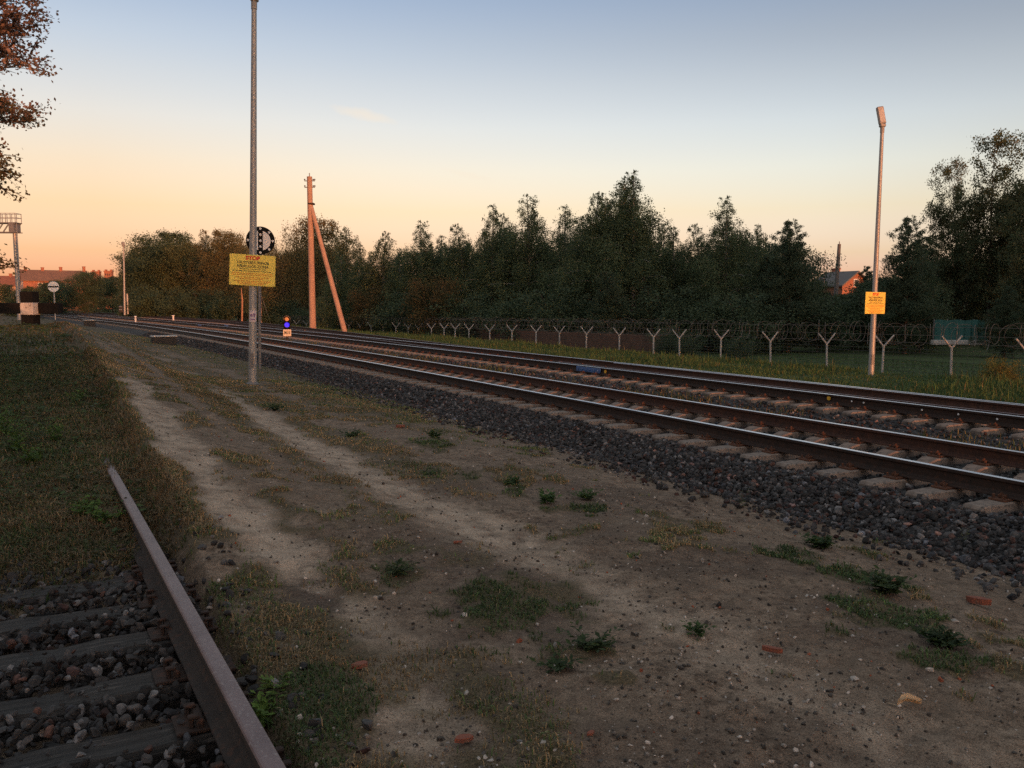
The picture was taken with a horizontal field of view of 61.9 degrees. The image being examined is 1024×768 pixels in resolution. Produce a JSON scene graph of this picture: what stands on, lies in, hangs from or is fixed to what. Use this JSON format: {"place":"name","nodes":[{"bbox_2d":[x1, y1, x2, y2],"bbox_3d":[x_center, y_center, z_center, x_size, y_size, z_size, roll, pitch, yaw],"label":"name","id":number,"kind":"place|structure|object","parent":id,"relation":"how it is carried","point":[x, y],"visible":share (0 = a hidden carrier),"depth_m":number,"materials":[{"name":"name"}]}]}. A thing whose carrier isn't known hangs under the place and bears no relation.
{"place":"outdoors","nodes":[
{"label":"outdoors","id":0,"kind":"place"},
{"bbox_2d":[0,307,1023,767],"bbox_3d":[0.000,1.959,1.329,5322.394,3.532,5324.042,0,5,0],"label":"ground","id":1,"kind":"structure","parent":0,"point":[948,591],"depth_m":5.12,"materials":[{"name":"soil"}]},
{"bbox_2d":[0,213,21,319],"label":"signal gantry","id":2,"kind":"object","parent":1,"relation":"on","point":[15,228],"visible":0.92,"depth_m":79.12,"materials":[{"name":"metal"}]},
{"bbox_2d":[0,415,29,453],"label":"weed","id":3,"kind":"object","parent":1,"relation":"on","point":[16,443],"visible":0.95,"depth_m":8.76,"materials":[{"name":"green plant"}]},
{"bbox_2d":[0,0,61,284],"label":"maple tree","id":4,"kind":"object","parent":1,"relation":"on","point":[13,29],"visible":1,"depth_m":15.54,"materials":[{"name":"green plant"}]},
{"bbox_2d":[0,291,62,325],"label":"buffer stop","id":5,"kind":"object","parent":1,"relation":"on","point":[29,308],"visible":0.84,"depth_m":34.89,"materials":[{"name":"black paint"}]},
{"bbox_2d":[20,266,88,310],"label":"house","id":6,"kind":"structure","parent":1,"relation":"on","point":[30,278],"depth_m":244.75,"materials":[{"name":"red brick"}]},
{"bbox_2d":[0,317,153,536],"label":"bank weeds","id":7,"kind":"object","parent":1,"relation":"on","point":[115,529],"visible":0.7,"depth_m":10.77,"materials":[{"name":"green plant"}]},
{"bbox_2d":[66,493,102,516],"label":"weed","id":8,"kind":"object","parent":1,"relation":"on","point":[84,507],"visible":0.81,"depth_m":6.59,"materials":[{"name":"green plant"}]},
{"bbox_2d":[55,270,113,313],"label":"bush","id":9,"kind":"object","parent":1,"relation":"on","point":[84,297],"visible":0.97,"depth_m":148.60,"materials":[{"name":"green plant"}]},
{"bbox_2d":[83,505,125,524],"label":"weed","id":10,"kind":"object","parent":1,"relation":"on","point":[97,511],"visible":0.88,"depth_m":6.47,"materials":[{"name":"green plant"}]},
{"bbox_2d":[113,251,162,298],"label":"willow bush","id":11,"kind":"object","parent":1,"relation":"on","point":[128,283],"visible":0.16,"depth_m":129.28,"materials":[{"name":"green plant"}]},
{"bbox_2d":[122,283,168,317],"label":"bush","id":12,"kind":"object","parent":1,"relation":"on","point":[137,307],"visible":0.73,"depth_m":116.19,"materials":[{"name":"green plant"}]},
{"bbox_2d":[0,455,291,767],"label":"railway track","id":13,"kind":"structure","parent":1,"relation":"on","point":[225,720],"depth_m":3.87,"materials":[{"name":"metal"}]},
{"bbox_2d":[109,229,199,316],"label":"willow bush","id":14,"kind":"object","parent":1,"relation":"on","point":[167,237],"visible":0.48,"depth_m":124.09,"materials":[{"name":"green plant"}]},
{"bbox_2d":[150,335,177,345],"bbox_3d":[-16.823,-2.027,41.229,1.178,0.626,0.620,-3,6,-30],"label":"cable box","id":15,"kind":"object","parent":1,"relation":"on","point":[166,339],"visible":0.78,"depth_m":41.02,"materials":[{"name":"grey concrete"}]},
{"bbox_2d":[144,285,197,317],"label":"bush","id":16,"kind":"object","parent":1,"relation":"on","point":[169,308],"visible":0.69,"depth_m":113.10,"materials":[{"name":"green plant"}]},
{"bbox_2d":[145,241,216,317],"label":"willow bush","id":17,"kind":"object","parent":1,"relation":"on","point":[182,253],"visible":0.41,"depth_m":121.29,"materials":[{"name":"green plant"}]},
{"bbox_2d":[0,500,372,767],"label":"siding stones","id":18,"kind":"object","parent":1,"relation":"on","point":[24,736],"visible":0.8,"depth_m":4.07,"materials":[{"name":"grey gravel"}]},
{"bbox_2d":[166,287,221,318],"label":"bush","id":19,"kind":"object","parent":1,"relation":"on","point":[197,310],"visible":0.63,"depth_m":110.33,"materials":[{"name":"green plant"}]},
{"bbox_2d":[170,229,230,310],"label":"birch tree","id":20,"kind":"object","parent":1,"relation":"on","point":[202,245],"visible":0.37,"depth_m":119.71,"materials":[{"name":"green plant"}]},
{"bbox_2d":[189,228,247,319],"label":"oak tree","id":21,"kind":"object","parent":1,"relation":"on","point":[222,240],"visible":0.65,"depth_m":113.89,"materials":[{"name":"green plant"}]},
{"bbox_2d":[201,289,248,319],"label":"bush","id":22,"kind":"object","parent":1,"relation":"on","point":[220,304],"visible":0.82,"depth_m":106.49,"materials":[{"name":"green plant"}]},
{"bbox_2d":[247,0,258,383],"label":"street lamp","id":23,"kind":"object","parent":1,"relation":"on","point":[252,376],"visible":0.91,"depth_m":19.09,"materials":[{"name":"metal"}]},
{"bbox_2d":[229,253,275,286],"bbox_3d":[-5.836,-2.556,19.193,0.990,0.690,0.067,1,5,-18],"label":"warning sign","id":24,"kind":"object","parent":23,"relation":"attached to","point":[251,270],"visible":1,"depth_m":19.16,"materials":[{"name":"yellow metal"}]},
{"bbox_2d":[246,226,274,369],"bbox_3d":[-7.475,-2.375,25.377,0.826,4.558,0.134,0,5,-14],"label":"disc signal","id":25,"kind":"object","parent":1,"relation":"on","point":[265,241],"visible":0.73,"depth_m":25.22,"materials":[{"name":"grey metal"}]},
{"bbox_2d":[217,233,307,321],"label":"willow tree","id":26,"kind":"object","parent":1,"relation":"on","point":[245,252],"visible":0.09,"depth_m":109.48,"materials":[{"name":"green plant"}]},
{"bbox_2d":[246,684,286,726],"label":"weed","id":27,"kind":"object","parent":1,"relation":"on","point":[263,706],"visible":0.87,"depth_m":3.57,"materials":[{"name":"green plant"}]},
{"bbox_2d":[238,292,298,323],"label":"bush","id":28,"kind":"object","parent":1,"relation":"on","point":[268,314],"visible":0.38,"depth_m":100.43,"materials":[{"name":"green plant"}]},
{"bbox_2d":[258,672,291,688],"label":"weed","id":29,"kind":"object","parent":1,"relation":"on","point":[268,681],"visible":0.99,"depth_m":3.69,"materials":[{"name":"green plant"}]},
{"bbox_2d":[222,220,350,324],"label":"willow tree","id":30,"kind":"object","parent":1,"relation":"on","point":[297,292],"visible":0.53,"depth_m":101.96,"materials":[{"name":"green plant"}]},
{"bbox_2d":[268,300,319,326],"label":"bush","id":31,"kind":"object","parent":1,"relation":"on","point":[292,312],"visible":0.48,"depth_m":98.61,"materials":[{"name":"green plant"}]},
{"bbox_2d":[280,213,357,309],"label":"oak tree","id":32,"kind":"object","parent":1,"relation":"on","point":[331,231],"visible":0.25,"depth_m":105.07,"materials":[{"name":"green plant"}]},
{"bbox_2d":[304,173,346,331],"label":"utility pole","id":33,"kind":"object","parent":1,"relation":"on","point":[312,218],"visible":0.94,"depth_m":66.23,"materials":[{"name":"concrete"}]},
{"bbox_2d":[315,268,350,329],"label":"woodland tree","id":34,"kind":"object","parent":1,"relation":"on","point":[339,289],"visible":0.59,"depth_m":84.48,"materials":[{"name":"green plant"}]},
{"bbox_2d":[317,255,353,329],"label":"woodland tree","id":35,"kind":"object","parent":1,"relation":"on","point":[340,269],"visible":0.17,"depth_m":86.41,"materials":[{"name":"green plant"}]},
{"bbox_2d":[321,227,368,328],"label":"birch tree","id":36,"kind":"object","parent":1,"relation":"on","point":[346,249],"visible":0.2,"depth_m":90.38,"materials":[{"name":"green plant"}]},
{"bbox_2d":[325,256,375,330],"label":"woodland tree","id":37,"kind":"object","parent":1,"relation":"on","point":[356,284],"visible":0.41,"depth_m":82.93,"materials":[{"name":"green plant"}]},
{"bbox_2d":[346,284,397,331],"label":"bush","id":38,"kind":"object","parent":1,"relation":"on","point":[360,306],"visible":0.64,"depth_m":79.45,"materials":[{"name":"green plant"}]},
{"bbox_2d":[347,231,405,331],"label":"birch tree","id":39,"kind":"object","parent":1,"relation":"on","point":[378,273],"visible":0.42,"depth_m":82.83,"materials":[{"name":"green plant"}]},
{"bbox_2d":[378,248,412,329],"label":"birch tree","id":40,"kind":"object","parent":1,"relation":"on","point":[390,278],"visible":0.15,"depth_m":80.99,"materials":[{"name":"green plant"}]},
{"bbox_2d":[359,290,439,334],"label":"bush","id":41,"kind":"object","parent":1,"relation":"on","point":[388,312],"visible":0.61,"depth_m":75.17,"materials":[{"name":"green plant"}]},
{"bbox_2d":[383,558,420,576],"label":"weed","id":42,"kind":"object","parent":1,"relation":"on","point":[399,571],"visible":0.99,"depth_m":5.44,"materials":[{"name":"green plant"}]},
{"bbox_2d":[377,220,457,334],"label":"birch tree","id":43,"kind":"object","parent":1,"relation":"on","point":[420,264],"visible":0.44,"depth_m":78.92,"materials":[{"name":"green plant"}]},
{"bbox_2d":[397,268,468,335],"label":"bush","id":44,"kind":"object","parent":1,"relation":"on","point":[438,295],"visible":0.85,"depth_m":69.53,"materials":[{"name":"green plant"}]},
{"bbox_2d":[403,243,497,326],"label":"woodland tree","id":45,"kind":"object","parent":1,"relation":"on","point":[438,267],"visible":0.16,"depth_m":78.21,"materials":[{"name":"green plant"}]},
{"bbox_2d":[429,223,489,328],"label":"birch tree","id":46,"kind":"object","parent":1,"relation":"on","point":[463,270],"visible":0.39,"depth_m":76.66,"materials":[{"name":"green plant"}]},
{"bbox_2d":[425,289,501,338],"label":"bush","id":47,"kind":"object","parent":1,"relation":"on","point":[468,308],"visible":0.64,"depth_m":68.72,"materials":[{"name":"green plant"}]},
{"bbox_2d":[447,205,519,327],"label":"birch tree","id":48,"kind":"object","parent":1,"relation":"on","point":[488,267],"visible":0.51,"depth_m":74.44,"materials":[{"name":"green plant"}]},
{"bbox_2d":[484,213,537,322],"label":"birch tree","id":49,"kind":"object","parent":1,"relation":"on","point":[505,220],"visible":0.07,"depth_m":76.45,"materials":[{"name":"green plant"}]},
{"bbox_2d":[0,321,1023,767],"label":"grass","id":50,"kind":"structure","parent":1,"relation":"on","point":[36,535],"depth_m":6.67,"materials":[{"name":"green plant"}]},
{"bbox_2d":[464,289,563,341],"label":"bush","id":51,"kind":"object","parent":1,"relation":"on","point":[503,313],"visible":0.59,"depth_m":65.01,"materials":[{"name":"green plant"}]},
{"bbox_2d":[469,194,563,327],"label":"birch tree","id":52,"kind":"object","parent":1,"relation":"on","point":[527,245],"visible":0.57,"depth_m":72.56,"materials":[{"name":"green plant"}]},
{"bbox_2d":[40,312,1023,606],"bbox_3d":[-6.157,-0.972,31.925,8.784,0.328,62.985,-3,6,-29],"label":"ballast stones","id":53,"kind":"object","parent":1,"relation":"on","point":[485,414],"visible":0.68,"depth_m":10.23,"materials":[{"name":"grey gravel"}]},
{"bbox_2d":[34,281,68,315],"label":"bush","id":54,"kind":"object","parent":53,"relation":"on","point":[43,287],"visible":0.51,"depth_m":139.05,"materials":[{"name":"green plant"}]},
{"bbox_2d":[94,275,127,312],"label":"bush","id":55,"kind":"object","parent":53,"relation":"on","point":[113,292],"visible":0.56,"depth_m":163.17,"materials":[{"name":"green plant"}]},
{"bbox_2d":[68,310,533,358],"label":"railway track","id":56,"kind":"structure","parent":53,"relation":"on","point":[274,326],"depth_m":55.98,"materials":[{"name":"metal"}]},
{"bbox_2d":[41,314,1023,513],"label":"railway track","id":57,"kind":"structure","parent":53,"relation":"on","point":[605,405],"depth_m":12.61,"materials":[{"name":"metal"}]},
{"bbox_2d":[64,312,1023,441],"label":"railway track","id":58,"kind":"structure","parent":53,"relation":"on","point":[996,417],"depth_m":18.60,"materials":[{"name":"metal"}]},
{"bbox_2d":[233,332,1023,450],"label":"track weeds","id":59,"kind":"object","parent":53,"relation":"on","point":[653,392],"visible":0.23,"depth_m":18.17,"materials":[{"name":"green plant"}]},
{"bbox_2d":[490,282,598,336],"bbox_3d":[3.139,-4.742,63.549,8.856,5.579,8.596,-2,6,-24],"label":"bush","id":60,"kind":"object","parent":1,"relation":"on","point":[557,312],"visible":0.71,"depth_m":62.56,"materials":[{"name":"green plant"}]},
{"bbox_2d":[432,328,665,353],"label":"wall","id":61,"kind":"structure","parent":1,"relation":"on","point":[600,339],"depth_m":56.15,"materials":[{"name":"grey concrete"}]},
{"bbox_2d":[516,204,586,329],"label":"birch tree","id":62,"kind":"object","parent":1,"relation":"on","point":[562,235],"visible":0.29,"depth_m":70.73,"materials":[{"name":"green plant"}]},
{"bbox_2d":[527,648,586,672],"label":"weed","id":63,"kind":"object","parent":1,"relation":"on","point":[560,665],"visible":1,"depth_m":4.07,"materials":[{"name":"green plant"}]},
{"bbox_2d":[127,385,1023,767],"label":"pebbles","id":64,"kind":"object","parent":1,"relation":"on","point":[639,661],"visible":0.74,"depth_m":4.32,"materials":[{"name":"stone"}]},
{"bbox_2d":[537,191,637,332],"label":"birch tree","id":65,"kind":"object","parent":1,"relation":"on","point":[598,197],"visible":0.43,"depth_m":66.08,"materials":[{"name":"green plant"}]},
{"bbox_2d":[556,620,620,652],"bbox_3d":[0.389,1.293,4.328,0.345,0.087,0.347,2,6,24],"label":"weed","id":66,"kind":"object","parent":1,"relation":"on","point":[596,643],"visible":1,"depth_m":4.29,"materials":[{"name":"green plant"}]},
{"bbox_2d":[551,176,659,333],"bbox_3d":[7.764,-9.252,66.546,10.164,13.732,9.344,-5,7,-41],"label":"birch tree","id":67,"kind":"object","parent":1,"relation":"on","point":[608,207],"visible":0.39,"depth_m":64.86,"materials":[{"name":"green plant"}]},
{"bbox_2d":[575,270,643,333],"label":"pine tree","id":68,"kind":"object","parent":1,"relation":"on","point":[604,314],"visible":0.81,"depth_m":59.42,"materials":[{"name":"green plant"}]},
{"bbox_2d":[236,316,1023,377],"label":"security fence","id":69,"kind":"object","parent":1,"relation":"on","point":[950,350],"visible":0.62,"depth_m":39.67,"materials":[{"name":"metal"}]},
{"bbox_2d":[581,169,692,333],"bbox_3d":[9.506,-9.297,65.563,8.875,14.005,10.503,0,5,-2],"label":"birch tree","id":70,"kind":"object","parent":1,"relation":"on","point":[617,252],"visible":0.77,"depth_m":63.84,"materials":[{"name":"green plant"}]},
{"bbox_2d":[628,285,666,334],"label":"pine tree","id":71,"kind":"object","parent":1,"relation":"on","point":[642,309],"visible":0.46,"depth_m":59.45,"materials":[{"name":"green plant"}]},
{"bbox_2d":[642,323,688,354],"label":"bush","id":72,"kind":"object","parent":1,"relation":"on","point":[668,339],"visible":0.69,"depth_m":48.19,"materials":[{"name":"green plant"}]},
{"bbox_2d":[604,282,727,348],"bbox_3d":[11.051,-4.366,59.512,8.641,5.443,8.386,-4,7,-35],"label":"bush","id":73,"kind":"object","parent":1,"relation":"on","point":[666,309],"visible":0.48,"depth_m":58.48,"materials":[{"name":"green plant"}]},
{"bbox_2d":[643,226,695,316],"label":"birch tree","id":74,"kind":"object","parent":1,"relation":"on","point":[673,239],"visible":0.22,"depth_m":64.97,"materials":[{"name":"green plant"}]},
{"bbox_2d":[671,329,711,356],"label":"bush","id":75,"kind":"object","parent":1,"relation":"on","point":[691,342],"visible":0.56,"depth_m":46.88,"materials":[{"name":"green plant"}]},
{"bbox_2d":[680,618,716,637],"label":"weed","id":76,"kind":"object","parent":1,"relation":"on","point":[697,629],"visible":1,"depth_m":4.58,"materials":[{"name":"green plant"}]},
{"bbox_2d":[665,223,738,347],"bbox_3d":[14.250,-7.068,63.451,6.573,9.659,7.150,2,6,23],"label":"birch tree","id":77,"kind":"object","parent":1,"relation":"on","point":[690,257],"visible":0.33,"depth_m":63.01,"materials":[{"name":"green plant"}]},
{"bbox_2d":[658,288,779,351],"bbox_3d":[13.691,-4.053,57.962,7.988,5.032,7.753,0,5,2],"label":"bush","id":78,"kind":"object","parent":1,"relation":"on","point":[708,309],"visible":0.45,"depth_m":57.12,"materials":[{"name":"green plant"}]},
{"bbox_2d":[681,196,773,349],"bbox_3d":[15.584,-7.777,61.665,7.624,11.484,9.023,0,5,-1],"label":"birch tree","id":79,"kind":"object","parent":1,"relation":"on","point":[712,258],"visible":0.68,"depth_m":60.32,"materials":[{"name":"green plant"}]},
{"bbox_2d":[719,329,763,360],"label":"bush","id":80,"kind":"object","parent":1,"relation":"on","point":[740,350],"visible":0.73,"depth_m":43.83,"materials":[{"name":"green plant"}]},
{"bbox_2d":[684,290,809,351],"bbox_3d":[14.873,-3.770,55.532,7.445,4.832,7.671,5,7,40],"label":"bush","id":81,"kind":"object","parent":1,"relation":"on","point":[752,318],"visible":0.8,"depth_m":54.94,"materials":[{"name":"green plant"}]},
{"bbox_2d":[734,224,772,347],"bbox_3d":[17.753,-7.052,63.134,5.130,9.656,4.958,2,6,22],"label":"birch tree","id":82,"kind":"object","parent":1,"relation":"on","point":[761,259],"visible":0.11,"depth_m":63.16,"materials":[{"name":"green plant"}]},
{"bbox_2d":[740,255,799,350],"bbox_3d":[18.015,-5.445,59.462,4.361,7.143,5.257,-4,7,-38],"label":"pine tree","id":83,"kind":"object","parent":1,"relation":"on","point":[761,266],"visible":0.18,"depth_m":59.45,"materials":[{"name":"green plant"}]},
{"bbox_2d":[749,218,836,352],"bbox_3d":[18.960,-6.454,58.095,5.947,9.582,6.668,3,6,31],"label":"pine tree","id":84,"kind":"object","parent":1,"relation":"on","point":[787,268],"visible":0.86,"depth_m":57.11,"materials":[{"name":"green plant"}]},
{"bbox_2d":[762,239,846,298],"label":"woodland tree","id":85,"kind":"object","parent":1,"relation":"on","point":[772,248],"visible":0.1,"depth_m":71.22,"materials":[{"name":"green plant"}]},
{"bbox_2d":[793,531,840,548],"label":"weed","id":86,"kind":"object","parent":1,"relation":"on","point":[822,542],"visible":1,"depth_m":7.02,"materials":[{"name":"green plant"}]},
{"bbox_2d":[802,272,834,345],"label":"woodland tree","id":87,"kind":"object","parent":1,"relation":"on","point":[818,283],"visible":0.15,"depth_m":67.11,"materials":[{"name":"green plant"}]},
{"bbox_2d":[778,293,870,351],"bbox_3d":[21.092,-4.013,58.147,7.725,4.866,7.497,-3,6,-27],"label":"bush","id":88,"kind":"object","parent":1,"relation":"on","point":[828,313],"visible":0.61,"depth_m":57.05,"materials":[{"name":"green plant"}]},
{"bbox_2d":[816,268,864,294],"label":"house","id":89,"kind":"structure","parent":1,"relation":"on","point":[847,278],"depth_m":108.93,"materials":[{"name":"red brick"}]},
{"bbox_2d":[809,284,891,349],"bbox_3d":[24.953,-4.557,61.470,8.454,5.487,8.711,-2,6,-21],"label":"bush","id":90,"kind":"object","parent":1,"relation":"on","point":[857,310],"visible":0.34,"depth_m":60.85,"materials":[{"name":"green plant"}]},
{"bbox_2d":[868,106,885,375],"bbox_3d":[11.614,-4.194,27.236,0.292,9.126,0.292,0,5,0],"label":"street lamp","id":91,"kind":"object","parent":1,"relation":"on","point":[880,112],"visible":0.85,"depth_m":27.13,"materials":[{"name":"metal"}]},
{"bbox_2d":[865,292,885,313],"bbox_3d":[11.593,-2.591,27.274,0.990,0.690,0.066,-3,6,-31],"label":"warning sign","id":92,"kind":"object","parent":91,"relation":"attached to","point":[874,302],"visible":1,"depth_m":27.24,"materials":[{"name":"yellow metal"}]},
{"bbox_2d":[852,565,916,594],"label":"weed","id":93,"kind":"object","parent":1,"relation":"on","point":[881,584],"visible":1,"depth_m":5.57,"materials":[{"name":"green plant"}]},
{"bbox_2d":[862,215,949,353],"bbox_3d":[26.026,-6.282,56.034,5.669,9.590,6.356,5,7,43],"label":"pine tree","id":94,"kind":"object","parent":1,"relation":"on","point":[911,284],"visible":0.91,"depth_m":55.26,"materials":[{"name":"green plant"}]},
{"bbox_2d":[898,286,965,351],"bbox_3d":[27.969,-4.194,57.810,4.912,5.415,4.768,3,6,25],"label":"bush","id":95,"kind":"object","parent":1,"relation":"on","point":[926,343],"visible":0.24,"depth_m":57.10,"materials":[{"name":"green plant"}]},
{"bbox_2d":[915,235,956,317],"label":"woodland tree","id":96,"kind":"object","parent":1,"relation":"on","point":[931,253],"visible":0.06,"depth_m":70.34,"materials":[{"name":"green plant"}]},
{"bbox_2d":[911,624,976,649],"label":"weed","id":97,"kind":"object","parent":1,"relation":"on","point":[939,638],"visible":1,"depth_m":4.62,"materials":[{"name":"green plant"}]},
{"bbox_2d":[919,155,997,345],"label":"poplar tree","id":98,"kind":"object","parent":1,"relation":"on","point":[951,268],"visible":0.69,"depth_m":67.38,"materials":[{"name":"green plant"}]},
{"bbox_2d":[930,319,990,344],"bbox_3d":[27.860,-3.209,52.933,3.498,1.618,0.400,0,5,4],"label":"sheeted barrier","id":99,"kind":"object","parent":1,"relation":"on","point":[965,329],"visible":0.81,"depth_m":52.91,"materials":[{"name":"metal"}]},
{"bbox_2d":[945,128,1023,346],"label":"poplar tree","id":100,"kind":"object","parent":1,"relation":"on","point":[988,284],"visible":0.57,"depth_m":63.91,"materials":[{"name":"green plant"}]},
{"bbox_2d":[967,285,1023,358],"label":"pine tree","id":101,"kind":"object","parent":1,"relation":"on","point":[1006,308],"visible":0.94,"depth_m":51.59,"materials":[{"name":"green plant"}]},
{"bbox_2d":[976,356,1023,381],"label":"bush","id":102,"kind":"object","parent":1,"relation":"on","point":[998,368],"visible":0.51,"depth_m":27.37,"materials":[{"name":"green plant"}]},
{"bbox_2d":[979,132,1023,332],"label":"poplar tree","id":103,"kind":"object","parent":1,"relation":"on","point":[1016,263],"visible":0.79,"depth_m":58.48,"materials":[{"name":"green plant"}]},
{"bbox_2d":[0,0,1023,299],"label":"sky","id":104,"kind":"structure","parent":0,"point":[400,113],"materials":[{"name":"blue"}]},
{"bbox_2d":[274,323,1023,403],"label":"tall grass","id":105,"kind":"structure","parent":0,"point":[1010,390],"depth_m":30.63,"materials":[{"name":"green plant"}]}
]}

